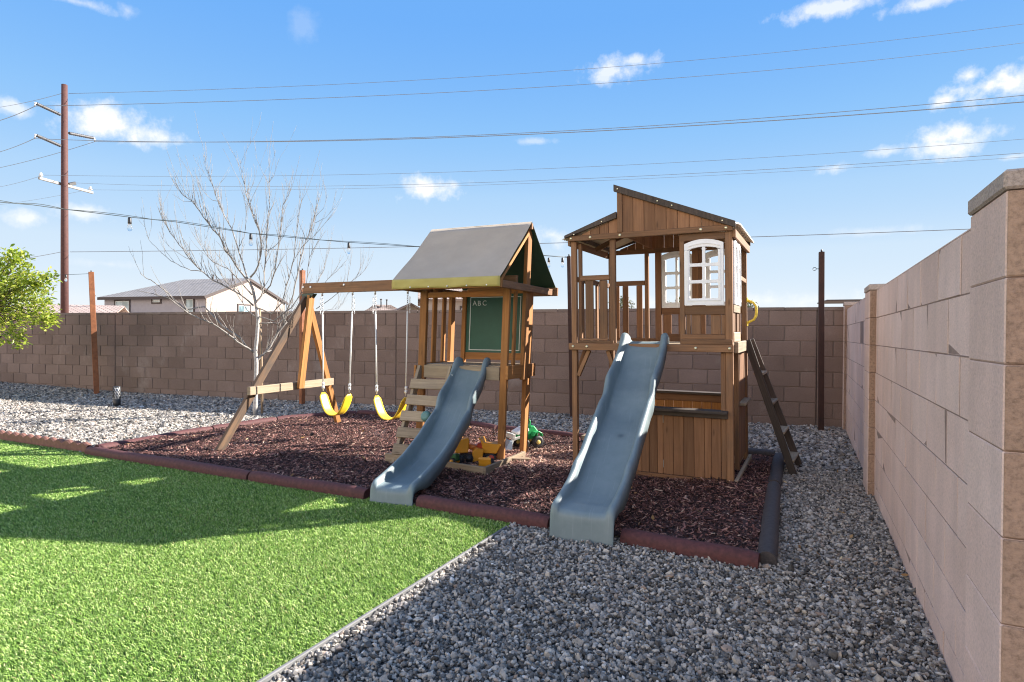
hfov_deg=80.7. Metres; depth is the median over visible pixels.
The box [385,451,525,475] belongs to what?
sandbox frame
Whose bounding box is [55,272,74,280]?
string light
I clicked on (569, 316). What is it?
post
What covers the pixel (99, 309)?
house
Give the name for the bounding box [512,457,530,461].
wood block
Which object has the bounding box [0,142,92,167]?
power line
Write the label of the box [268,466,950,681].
gravel
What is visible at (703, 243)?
window
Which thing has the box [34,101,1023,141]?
power line
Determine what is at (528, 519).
garden edging
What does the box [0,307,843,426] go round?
block wall
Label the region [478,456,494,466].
toy digger
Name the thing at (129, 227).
string light
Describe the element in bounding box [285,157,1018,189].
power line
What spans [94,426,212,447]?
garden edging
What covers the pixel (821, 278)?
steel post
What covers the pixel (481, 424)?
garden edging
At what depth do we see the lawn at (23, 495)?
3.22 m
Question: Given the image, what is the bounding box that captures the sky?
[0,0,1023,310]
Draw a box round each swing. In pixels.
[320,292,354,415]
[372,291,410,419]
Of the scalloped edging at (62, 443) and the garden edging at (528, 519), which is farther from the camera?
the scalloped edging at (62, 443)
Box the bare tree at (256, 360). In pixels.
[129,115,372,414]
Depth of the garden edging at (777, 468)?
5.30 m
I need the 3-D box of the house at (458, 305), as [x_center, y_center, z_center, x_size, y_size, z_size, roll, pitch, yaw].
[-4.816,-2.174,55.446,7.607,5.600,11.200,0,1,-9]
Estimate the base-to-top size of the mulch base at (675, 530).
0.001 m
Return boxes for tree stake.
[259,309,262,413]
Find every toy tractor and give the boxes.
[449,453,462,462]
[505,419,542,451]
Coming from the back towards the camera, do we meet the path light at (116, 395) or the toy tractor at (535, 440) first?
the path light at (116, 395)
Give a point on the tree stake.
(260, 343)
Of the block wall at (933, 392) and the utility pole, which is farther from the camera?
the utility pole
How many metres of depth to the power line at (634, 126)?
28.17 m
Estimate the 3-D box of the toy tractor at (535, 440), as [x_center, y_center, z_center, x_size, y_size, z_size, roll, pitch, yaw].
[0.072,0.984,6.392,0.480,0.314,0.256,0,1,-28]
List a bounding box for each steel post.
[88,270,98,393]
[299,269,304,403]
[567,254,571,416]
[813,250,824,429]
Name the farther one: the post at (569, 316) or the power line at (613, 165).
the power line at (613, 165)
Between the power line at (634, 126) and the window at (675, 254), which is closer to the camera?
the window at (675, 254)
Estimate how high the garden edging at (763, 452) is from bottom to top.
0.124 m
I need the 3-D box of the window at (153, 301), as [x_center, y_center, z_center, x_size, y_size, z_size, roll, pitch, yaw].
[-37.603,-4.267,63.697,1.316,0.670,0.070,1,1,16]
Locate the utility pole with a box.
[34,84,94,312]
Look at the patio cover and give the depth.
30.44 m
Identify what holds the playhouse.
on the mulch base at (675, 530)
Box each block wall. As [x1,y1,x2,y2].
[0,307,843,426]
[842,168,1023,681]
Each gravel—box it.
[0,381,862,471]
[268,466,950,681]
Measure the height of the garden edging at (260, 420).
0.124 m
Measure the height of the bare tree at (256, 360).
4.707 m
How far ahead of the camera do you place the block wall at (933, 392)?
2.13 m
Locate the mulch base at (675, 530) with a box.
[114,415,772,549]
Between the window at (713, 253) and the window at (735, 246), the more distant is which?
the window at (713, 253)
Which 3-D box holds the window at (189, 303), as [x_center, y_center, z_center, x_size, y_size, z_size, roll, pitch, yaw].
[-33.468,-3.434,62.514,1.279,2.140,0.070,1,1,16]
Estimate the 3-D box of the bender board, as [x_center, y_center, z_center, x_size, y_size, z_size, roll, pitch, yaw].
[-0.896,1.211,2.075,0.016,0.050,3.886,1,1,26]
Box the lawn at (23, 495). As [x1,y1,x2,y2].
[0,439,509,681]
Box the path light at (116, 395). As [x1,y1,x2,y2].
[113,386,120,405]
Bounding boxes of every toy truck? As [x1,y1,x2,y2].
[455,437,483,462]
[476,436,500,461]
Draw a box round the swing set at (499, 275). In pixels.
[215,222,557,506]
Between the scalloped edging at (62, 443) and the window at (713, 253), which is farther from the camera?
the scalloped edging at (62, 443)
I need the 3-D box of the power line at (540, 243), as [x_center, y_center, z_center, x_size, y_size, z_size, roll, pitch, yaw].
[8.337,-4.533,24.862,63.824,0.696,0.027,0,1,12]
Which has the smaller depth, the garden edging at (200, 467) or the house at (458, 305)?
the garden edging at (200, 467)
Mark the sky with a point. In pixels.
(128, 48)
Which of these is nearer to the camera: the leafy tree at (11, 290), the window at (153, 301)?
the leafy tree at (11, 290)
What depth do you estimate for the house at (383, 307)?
61.79 m
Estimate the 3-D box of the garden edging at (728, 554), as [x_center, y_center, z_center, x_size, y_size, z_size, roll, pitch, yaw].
[0.992,1.181,3.411,0.762,0.124,0.105,1,1,31]
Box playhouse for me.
[549,185,801,546]
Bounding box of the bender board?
[256,526,506,681]
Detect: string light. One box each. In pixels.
[0,200,566,266]
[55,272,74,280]
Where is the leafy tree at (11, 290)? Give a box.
[0,244,64,349]
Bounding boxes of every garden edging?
[85,446,251,480]
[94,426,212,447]
[211,417,276,428]
[248,471,369,499]
[276,410,356,420]
[357,410,395,414]
[416,495,549,528]
[470,421,496,428]
[496,425,572,437]
[620,528,759,571]
[748,448,774,455]
[758,481,780,566]
[768,452,784,485]
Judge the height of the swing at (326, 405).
1.406 m
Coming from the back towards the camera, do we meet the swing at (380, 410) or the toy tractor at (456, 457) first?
the swing at (380, 410)
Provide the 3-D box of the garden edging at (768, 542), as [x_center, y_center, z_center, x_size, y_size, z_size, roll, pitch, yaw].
[1.736,1.179,4.038,0.105,0.124,1.770,1,1,25]
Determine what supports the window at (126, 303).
in the house at (202, 292)
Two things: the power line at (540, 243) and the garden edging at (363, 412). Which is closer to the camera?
the garden edging at (363, 412)
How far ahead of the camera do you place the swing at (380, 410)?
6.51 m
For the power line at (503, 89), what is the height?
12.804 m
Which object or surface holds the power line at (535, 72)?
attached to the utility pole
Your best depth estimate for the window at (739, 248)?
5.26 m
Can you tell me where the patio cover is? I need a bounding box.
[817,299,861,303]
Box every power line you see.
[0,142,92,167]
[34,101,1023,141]
[52,43,1019,105]
[59,139,1019,175]
[68,24,1020,93]
[87,153,1018,186]
[89,229,967,251]
[94,95,1023,141]
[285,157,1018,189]
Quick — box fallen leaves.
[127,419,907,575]
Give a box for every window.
[114,300,129,311]
[151,299,161,303]
[184,299,194,311]
[237,304,250,311]
[661,251,691,307]
[684,239,723,304]
[705,249,724,305]
[733,240,737,304]
[738,243,740,305]
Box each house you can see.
[23,295,128,312]
[97,274,288,311]
[365,299,396,310]
[395,303,419,309]
[418,289,461,309]
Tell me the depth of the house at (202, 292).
64.94 m
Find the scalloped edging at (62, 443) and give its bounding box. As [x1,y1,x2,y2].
[0,430,91,452]

